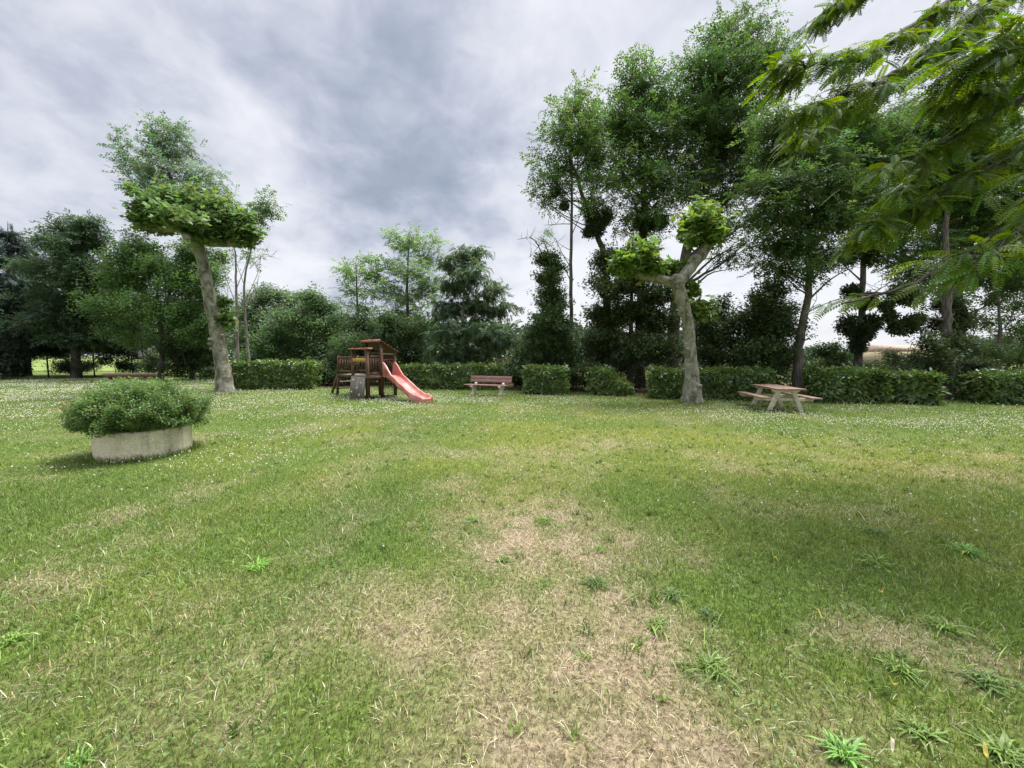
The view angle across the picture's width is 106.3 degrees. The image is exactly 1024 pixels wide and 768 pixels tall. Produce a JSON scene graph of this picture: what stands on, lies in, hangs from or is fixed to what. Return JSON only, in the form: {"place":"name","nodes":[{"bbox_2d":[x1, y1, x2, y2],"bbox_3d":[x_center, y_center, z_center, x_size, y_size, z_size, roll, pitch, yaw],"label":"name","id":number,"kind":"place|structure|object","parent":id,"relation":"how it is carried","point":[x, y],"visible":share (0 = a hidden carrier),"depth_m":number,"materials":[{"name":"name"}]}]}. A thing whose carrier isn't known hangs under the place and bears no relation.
{"place":"outdoors","nodes":[
{"label":"outdoors","id":0,"kind":"place"},
{"bbox_2d":[31,359,459,370],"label":"field","id":1,"kind":"structure","parent":0,"point":[38,365],"depth_m":56.71,"materials":[{"name":"plant"}]},
{"bbox_2d":[0,356,1023,767],"bbox_3d":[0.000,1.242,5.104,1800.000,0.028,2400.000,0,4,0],"label":"ground","id":2,"kind":"structure","parent":0,"point":[704,750],"depth_m":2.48,"materials":[{"name":"green plant"}]},
{"bbox_2d":[0,631,28,647],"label":"grass tuft","id":3,"kind":"object","parent":2,"relation":"on","point":[12,635],"visible":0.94,"depth_m":2.18,"materials":[{"name":"green plant"}]},
{"bbox_2d":[0,221,44,375],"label":"spruce tree","id":4,"kind":"object","parent":2,"relation":"on","point":[10,280],"visible":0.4,"depth_m":29.16,"materials":[{"name":"green plant"}]},
{"bbox_2d":[0,320,52,378],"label":"yew bush","id":5,"kind":"object","parent":2,"relation":"on","point":[13,353],"visible":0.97,"depth_m":26.37,"materials":[{"name":"green plant"}]},
{"bbox_2d":[0,237,57,375],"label":"spruce tree","id":6,"kind":"object","parent":2,"relation":"on","point":[28,258],"visible":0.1,"depth_m":29.98,"materials":[{"name":"green plant"}]},
{"bbox_2d":[0,207,144,377],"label":"locust tree","id":7,"kind":"object","parent":2,"relation":"on","point":[69,244],"visible":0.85,"depth_m":26.75,"materials":[{"name":"green plant"}]},
{"bbox_2d":[41,356,103,375],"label":"box bush","id":8,"kind":"object","parent":2,"relation":"on","point":[64,366],"visible":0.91,"depth_m":27.61,"materials":[{"name":"green plant"}]},
{"bbox_2d":[16,292,149,363],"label":"yew tree","id":9,"kind":"object","parent":2,"relation":"on","point":[58,352],"visible":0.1,"depth_m":30.84,"materials":[{"name":"green plant"}]},
{"bbox_2d":[59,735,109,767],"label":"grass tuft","id":10,"kind":"object","parent":2,"relation":"on","point":[71,765],"visible":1,"depth_m":1.52,"materials":[{"name":"green plant"}]},
{"bbox_2d":[4,355,201,377],"bbox_3d":[-31.596,-1.403,30.139,15.016,1.790,1.510,-2,5,-25],"label":"wire fence","id":11,"kind":"object","parent":2,"relation":"on","point":[68,375],"visible":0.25,"depth_m":28.33,"materials":[{"name":"grey metal"}]},
{"bbox_2d":[81,333,149,372],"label":"elder bush","id":12,"kind":"object","parent":2,"relation":"on","point":[106,359],"visible":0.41,"depth_m":29.78,"materials":[{"name":"green plant"}]},
{"bbox_2d":[101,373,167,379],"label":"balance beam","id":13,"kind":"structure","parent":2,"relation":"on","point":[111,375],"depth_m":25.38,"materials":[{"name":"brown wood"}]},
{"bbox_2d":[90,423,192,461],"bbox_3d":[-6.101,0.965,6.387,1.207,0.541,1.207,0,4,0],"label":"concrete planter","id":14,"kind":"object","parent":2,"relation":"on","point":[120,445],"visible":0.45,"depth_m":5.92,"materials":[{"name":"concrete"}]},
{"bbox_2d":[52,375,215,438],"bbox_3d":[-6.106,0.345,6.355,1.876,0.996,1.938,0,4,0],"label":"salvia bush","id":15,"kind":"object","parent":14,"relation":"in","point":[121,405],"visible":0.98,"depth_m":5.86,"materials":[{"name":"green plant"}]},
{"bbox_2d":[56,224,240,379],"bbox_3d":[-23.546,-5.256,25.449,12.268,10.183,5.675,0,4,0],"label":"hazel tree","id":16,"kind":"object","parent":2,"relation":"on","point":[139,257],"visible":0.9,"depth_m":24.70,"materials":[{"name":"green plant"}]},
{"bbox_2d":[131,348,171,378],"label":"viburnum bush","id":17,"kind":"object","parent":2,"relation":"on","point":[149,367],"visible":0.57,"depth_m":27.15,"materials":[{"name":"green plant"}]},
{"bbox_2d":[96,109,244,378],"bbox_3d":[-22.730,-9.308,26.269,9.671,18.136,5.446,-1,4,-9],"label":"locust tree","id":18,"kind":"object","parent":2,"relation":"on","point":[145,172],"visible":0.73,"depth_m":25.56,"materials":[{"name":"green plant"}]},
{"bbox_2d":[141,321,235,375],"bbox_3d":[-25.840,-2.960,30.754,8.494,4.888,4.829,0,4,0],"label":"elder bush","id":19,"kind":"object","parent":2,"relation":"on","point":[154,330],"visible":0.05,"depth_m":30.19,"materials":[{"name":"green plant"}]},
{"bbox_2d":[112,167,268,393],"bbox_3d":[-13.745,-4.308,16.649,5.796,9.630,4.752,4,6,43],"label":"plane tree","id":20,"kind":"object","parent":2,"relation":"on","point":[197,218],"visible":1,"depth_m":15.82,"materials":[{"name":"green plant"}]},
{"bbox_2d":[149,329,235,379],"bbox_3d":[-21.335,-2.018,26.097,4.933,3.750,3.609,0,4,0],"label":"elder bush","id":21,"kind":"object","parent":2,"relation":"on","point":[193,360],"visible":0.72,"depth_m":25.53,"materials":[{"name":"green plant"}]},
{"bbox_2d":[216,248,249,361],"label":"dead tree","id":22,"kind":"object","parent":2,"relation":"on","point":[237,327],"visible":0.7,"depth_m":22.65,"materials":[{"name":"grey wood"}]},
{"bbox_2d":[236,556,270,571],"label":"grass tuft","id":23,"kind":"object","parent":2,"relation":"on","point":[260,563],"visible":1,"depth_m":2.91,"materials":[{"name":"green plant"}]},
{"bbox_2d":[223,184,293,360],"bbox_3d":[-15.321,-5.869,23.554,4.387,11.678,2.375,2,4,20],"label":"young locust","id":24,"kind":"object","parent":2,"relation":"on","point":[265,211],"visible":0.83,"depth_m":23.40,"materials":[{"name":"green plant"}]},
{"bbox_2d":[222,281,323,359],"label":"ash tree","id":25,"kind":"object","parent":2,"relation":"on","point":[267,297],"visible":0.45,"depth_m":40.65,"materials":[{"name":"green plant"}]},
{"bbox_2d":[229,358,323,389],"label":"laurel hedge","id":26,"kind":"object","parent":2,"relation":"on","point":[292,373],"visible":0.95,"depth_m":18.33,"materials":[{"name":"green plant"}]},
{"bbox_2d":[231,281,356,365],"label":"field maple","id":27,"kind":"object","parent":2,"relation":"on","point":[270,342],"visible":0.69,"depth_m":25.91,"materials":[{"name":"green plant"}]},
{"bbox_2d":[299,692,329,718],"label":"grass tuft","id":28,"kind":"object","parent":2,"relation":"on","point":[309,700],"visible":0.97,"depth_m":1.76,"materials":[{"name":"green plant"}]},
{"bbox_2d":[304,356,355,384],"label":"elder bush","id":29,"kind":"object","parent":2,"relation":"on","point":[327,376],"visible":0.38,"depth_m":20.43,"materials":[{"name":"green plant"}]},
{"bbox_2d":[328,250,394,372],"bbox_3d":[-8.938,-3.921,23.047,4.740,7.861,2.958,1,4,18],"label":"young locust","id":30,"kind":"object","parent":2,"relation":"on","point":[348,275],"visible":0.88,"depth_m":22.54,"materials":[{"name":"green plant"}]},
{"bbox_2d":[331,339,432,403],"bbox_3d":[-5.186,-0.542,14.595,5.620,2.268,1.499,4,6,42],"label":"wooden playset","id":31,"kind":"object","parent":2,"relation":"on","point":[360,383],"visible":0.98,"depth_m":14.38,"materials":[{"name":"brown wood"}]},
{"bbox_2d":[316,306,450,384],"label":"hawthorn tree","id":32,"kind":"object","parent":2,"relation":"on","point":[391,324],"visible":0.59,"depth_m":20.98,"materials":[{"name":"green plant"}]},
{"bbox_2d":[361,220,450,348],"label":"locust tree","id":33,"kind":"object","parent":2,"relation":"on","point":[406,245],"visible":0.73,"depth_m":22.92,"materials":[{"name":"green plant"}]},
{"bbox_2d":[397,361,506,389],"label":"laurel hedge","id":34,"kind":"object","parent":2,"relation":"on","point":[436,375],"visible":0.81,"depth_m":18.30,"materials":[{"name":"green plant"}]},
{"bbox_2d":[460,514,480,522],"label":"grass tuft","id":35,"kind":"object","parent":2,"relation":"on","point":[474,518],"visible":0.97,"depth_m":3.76,"materials":[{"name":"green plant"}]},
{"bbox_2d":[418,243,524,364],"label":"walnut tree","id":36,"kind":"object","parent":2,"relation":"on","point":[466,281],"visible":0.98,"depth_m":19.86,"materials":[{"name":"green plant"}]},
{"bbox_2d":[464,376,511,395],"bbox_3d":[-0.996,0.084,15.790,1.940,0.803,0.594,2,4,21],"label":"park bench","id":37,"kind":"object","parent":2,"relation":"on","point":[476,379],"visible":0.94,"depth_m":15.82,"materials":[{"name":"brown wood"}]},
{"bbox_2d":[494,553,512,562],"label":"grass tuft","id":38,"kind":"object","parent":2,"relation":"on","point":[501,559],"visible":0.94,"depth_m":3.01,"materials":[{"name":"green plant"}]},
{"bbox_2d":[492,360,523,388],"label":"bramble bush","id":39,"kind":"object","parent":2,"relation":"on","point":[513,372],"visible":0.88,"depth_m":18.27,"materials":[{"name":"green plant"}]},
{"bbox_2d":[0,378,1023,767],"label":"clover","id":40,"kind":"object","parent":2,"relation":"on","point":[470,564],"depth_m":5.75,"materials":[{"name":"green plant"}]},
{"bbox_2d":[31,307,1023,368],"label":"distant woodland","id":41,"kind":"object","parent":2,"relation":"on","point":[520,330],"visible":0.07,"depth_m":50.01,"materials":[{"name":"green plant"}]},
{"bbox_2d":[533,515,553,525],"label":"grass tuft","id":42,"kind":"object","parent":2,"relation":"on","point":[540,518],"visible":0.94,"depth_m":3.76,"materials":[{"name":"green plant"}]},
{"bbox_2d":[535,577,553,590],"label":"grass tuft","id":43,"kind":"object","parent":2,"relation":"on","point":[546,582],"visible":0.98,"depth_m":2.71,"materials":[{"name":"green plant"}]},
{"bbox_2d":[506,226,587,375],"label":"ivy clad tree","id":44,"kind":"object","parent":2,"relation":"on","point":[545,340],"visible":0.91,"depth_m":18.42,"materials":[{"name":"green plant"}]},
{"bbox_2d":[521,362,573,394],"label":"laurel hedge","id":45,"kind":"object","parent":2,"relation":"on","point":[543,378],"visible":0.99,"depth_m":15.90,"materials":[{"name":"green plant"}]},
{"bbox_2d":[535,131,580,386],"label":"dead tree","id":46,"kind":"object","parent":2,"relation":"on","point":[570,260],"visible":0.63,"depth_m":19.52,"materials":[{"name":"grey plant"}]},
{"bbox_2d":[517,65,636,354],"bbox_3d":[3.027,-7.093,18.265,5.438,14.913,4.123,1,4,18],"label":"locust tree","id":47,"kind":"object","parent":2,"relation":"on","point":[597,221],"visible":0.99,"depth_m":17.51,"materials":[{"name":"green plant"}]},
{"bbox_2d":[568,366,587,389],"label":"bramble bush","id":48,"kind":"object","parent":2,"relation":"on","point":[573,377],"visible":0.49,"depth_m":17.83,"materials":[{"name":"green plant"}]},
{"bbox_2d":[579,570,616,593],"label":"grass tuft","id":49,"kind":"object","parent":2,"relation":"on","point":[597,584],"visible":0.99,"depth_m":2.71,"materials":[{"name":"green plant"}]},
{"bbox_2d":[589,544,616,553],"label":"grass tuft","id":50,"kind":"object","parent":2,"relation":"on","point":[598,547],"visible":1,"depth_m":3.19,"materials":[{"name":"green plant"}]},
{"bbox_2d":[584,364,634,395],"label":"laurel hedge","id":51,"kind":"object","parent":2,"relation":"on","point":[606,380],"visible":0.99,"depth_m":15.72,"materials":[{"name":"green plant"}]},
{"bbox_2d":[570,238,700,381],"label":"holm oak","id":52,"kind":"object","parent":2,"relation":"on","point":[636,343],"visible":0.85,"depth_m":17.18,"materials":[{"name":"green plant"}]},
{"bbox_2d":[564,42,723,387],"bbox_3d":[6.340,-7.966,19.023,6.702,16.532,6.051,3,5,35],"label":"locust tree","id":53,"kind":"object","parent":2,"relation":"on","point":[644,172],"visible":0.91,"depth_m":18.07,"materials":[{"name":"green plant"}]},
{"bbox_2d":[638,612,675,644],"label":"grass tuft","id":54,"kind":"object","parent":2,"relation":"on","point":[659,620],"visible":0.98,"depth_m":2.29,"materials":[{"name":"green plant"}]},
{"bbox_2d":[295,354,1023,393],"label":"undergrowth","id":55,"kind":"object","parent":2,"relation":"on","point":[788,377],"visible":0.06,"depth_m":18.09,"materials":[{"name":"green plant"}]},
{"bbox_2d":[605,195,740,403],"bbox_3d":[5.164,-2.803,12.754,4.521,7.190,1.946,-1,4,-11],"label":"plane tree","id":56,"kind":"object","parent":2,"relation":"on","point":[703,229],"visible":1,"depth_m":12.64,"materials":[{"name":"green plant"}]},
{"bbox_2d":[657,581,690,606],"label":"grass tuft","id":57,"kind":"object","parent":2,"relation":"on","point":[670,593],"visible":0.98,"depth_m":2.57,"materials":[{"name":"green plant"}]},
{"bbox_2d":[677,646,742,691],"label":"grass tuft","id":58,"kind":"object","parent":2,"relation":"on","point":[717,672],"visible":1,"depth_m":1.96,"materials":[{"name":"green plant"}]},
{"bbox_2d":[692,602,729,628],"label":"grass tuft","id":59,"kind":"object","parent":2,"relation":"on","point":[709,616],"visible":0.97,"depth_m":2.36,"materials":[{"name":"green plant"}]},
{"bbox_2d":[646,363,776,401],"bbox_3d":[7.343,-0.030,14.432,4.544,1.546,1.676,1,4,10],"label":"laurel hedge","id":60,"kind":"object","parent":2,"relation":"on","point":[723,382],"visible":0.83,"depth_m":13.93,"materials":[{"name":"green plant"}]},
{"bbox_2d":[678,292,764,369],"bbox_3d":[9.273,-1.769,16.754,4.784,4.494,2.966,-2,5,-28],"label":"elder bush","id":61,"kind":"object","parent":2,"relation":"on","point":[712,334],"visible":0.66,"depth_m":15.90,"materials":[{"name":"green plant"}]},
{"bbox_2d":[646,0,815,368],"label":"locust tree","id":62,"kind":"object","parent":2,"relation":"on","point":[736,75],"visible":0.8,"depth_m":18.58,"materials":[{"name":"green plant"}]},
{"bbox_2d":[714,277,817,383],"bbox_3d":[10.171,-1.816,15.491,3.460,4.770,4.527,4,6,41],"label":"holly bush","id":63,"kind":"object","parent":2,"relation":"on","point":[770,321],"visible":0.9,"depth_m":14.73,"materials":[{"name":"green plant"}]},
{"bbox_2d":[737,384,822,411],"bbox_3d":[8.040,0.428,11.693,1.560,0.715,1.800,1,4,12],"label":"picnic table","id":64,"kind":"object","parent":2,"relation":"on","point":[785,391],"visible":0.92,"depth_m":11.19,"materials":[{"name":"brown wood"}]},
{"bbox_2d":[723,94,885,397],"bbox_3d":[10.637,-4.947,14.271,5.773,11.216,4.609,0,4,0],"label":"acacia tree","id":65,"kind":"object","parent":2,"relation":"on","point":[802,178],"visible":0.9,"depth_m":13.60,"materials":[{"name":"green plant"}]},
{"bbox_2d":[803,337,853,369],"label":"elder bush","id":66,"kind":"object","parent":2,"relation":"on","point":[829,352],"visible":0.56,"depth_m":16.57,"materials":[{"name":"green plant"}]},
{"bbox_2d":[805,725,879,767],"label":"grass tuft","id":67,"kind":"object","parent":2,"relation":"on","point":[841,748],"visible":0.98,"depth_m":1.54,"materials":[{"name":"green plant"}]},
{"bbox_2d":[800,363,896,404],"bbox_3d":[11.671,0.079,13.426,2.549,1.618,1.589,1,4,11],"label":"laurel hedge","id":68,"kind":"object","parent":2,"relation":"on","point":[847,384],"visible":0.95,"depth_m":12.97,"materials":[{"name":"green plant"}]},
{"bbox_2d":[795,75,944,368],"bbox_3d":[14.350,-5.357,15.536,5.900,11.846,4.163,-1,4,-18],"label":"acacia tree","id":69,"kind":"object","parent":2,"relation":"on","point":[860,335],"visible":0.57,"depth_m":15.03,"materials":[{"name":"green plant"}]},
{"bbox_2d":[851,525,895,537],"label":"grass tuft","id":70,"kind":"object","parent":2,"relation":"on","point":[872,530],"visible":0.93,"depth_m":3.50,"materials":[{"name":"green plant"}]},
{"bbox_2d":[854,552,906,568],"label":"grass tuft","id":71,"kind":"object","parent":2,"relation":"on","point":[878,559],"visible":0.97,"depth_m":2.97,"materials":[{"name":"green plant"}]},
{"bbox_2d":[742,0,1023,321],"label":"silk tree","id":72,"kind":"object","parent":2,"relation":"on","point":[997,103],"visible":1,"depth_m":3.50,"materials":[{"name":"green plant"}]},
{"bbox_2d":[890,737,894,752],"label":"fallen leaf","id":73,"kind":"object","parent":2,"relation":"on","point":[892,741],"visible":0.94,"depth_m":1.54,"materials":[{"name":"beige plant"}]},
{"bbox_2d":[862,346,933,371],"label":"elder bush","id":74,"kind":"object","parent":2,"relation":"on","point":[896,357],"visible":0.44,"depth_m":17.50,"materials":[{"name":"green plant"}]},
{"bbox_2d":[868,644,928,687],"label":"grass tuft","id":75,"kind":"object","parent":2,"relation":"on","point":[902,665],"visible":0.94,"depth_m":1.95,"materials":[{"name":"green plant"}]},
{"bbox_2d":[889,367,951,405],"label":"laurel hedge","id":76,"kind":"object","parent":2,"relation":"on","point":[922,387],"visible":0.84,"depth_m":12.72,"materials":[{"name":"green plant"}]},
{"bbox_2d":[885,705,955,756],"bbox_3d":[1.733,1.477,1.640,0.247,0.036,0.237,0,4,0],"label":"grass tuft","id":77,"kind":"object","parent":2,"relation":"on","point":[929,731],"visible":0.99,"depth_m":1.63,"materials":[{"name":"green plant"}]},
{"bbox_2d":[854,83,1023,370],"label":"locust tree","id":78,"kind":"object","parent":2,"relation":"on","point":[963,222],"visible":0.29,"depth_m":15.98,"materials":[{"name":"green plant"}]},
{"bbox_2d":[876,211,1006,399],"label":"ivy clad tree","id":79,"kind":"object","parent":2,"relation":"on","point":[949,348],"visible":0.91,"depth_m":13.98,"materials":[{"name":"green plant"}]},
{"bbox_2d":[911,613,984,642],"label":"grass tuft","id":80,"kind":"object","parent":2,"relation":"on","point":[952,626],"visible":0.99,"depth_m":2.25,"materials":[{"name":"green plant"}]},
{"bbox_2d":[940,540,992,560],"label":"grass tuft","id":81,"kind":"object","parent":2,"relation":"on","point":[971,550],"visible":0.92,"depth_m":3.14,"materials":[{"name":"green plant"}]},
{"bbox_2d":[940,658,1023,702],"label":"grass tuft","id":82,"kind":"object","parent":2,"relation":"on","point":[989,679],"visible":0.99,"depth_m":1.89,"materials":[{"name":"green plant"}]},
{"bbox_2d":[945,365,1023,404],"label":"laurel hedge","id":83,"kind":"object","parent":2,"relation":"on","point":[996,386],"visible":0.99,"depth_m":12.80,"materials":[{"name":"green plant"}]},
{"bbox_2d":[983,741,987,757],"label":"fallen leaf","id":84,"kind":"object","parent":2,"relation":"on","point":[985,750],"visible":1,"depth_m":1.52,"materials":[{"name":"yellow plant"}]},
{"bbox_2d":[952,718,1023,767],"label":"grass tuft","id":85,"kind":"object","parent":2,"relation":"on","point":[1002,751],"visible":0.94,"depth_m":1.55,"materials":[{"name":"green plant"}]},
{"bbox_2d":[966,269,1023,370],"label":"hazel tree","id":86,"kind":"object","parent":2,"relation":"on","point":[1017,328],"visible":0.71,"depth_m":16.43,"materials":[{"name":"green plant"}]},
{"bbox_2d":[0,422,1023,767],"bbox_3d":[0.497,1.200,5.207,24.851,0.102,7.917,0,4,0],"label":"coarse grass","id":87,"kind":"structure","parent":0,"point":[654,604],"depth_m":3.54,"materials":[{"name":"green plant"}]},
{"bbox_2d":[0,0,1023,356],"label":"sky","id":88,"kind":"structure","parent":0,"point":[361,116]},
{"bbox_2d":[322,381,959,402],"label":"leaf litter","id":89,"kind":"object","parent":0,"point":[523,390],"visible":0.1,"depth_m":18.84,"materials":[{"name":"brown plant"}]},
{"bbox_2d":[862,345,930,364],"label":"house","id":90,"kind":"structure","parent":0,"point":[874,350],"depth_m":68.37,"materials":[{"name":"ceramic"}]}
]}

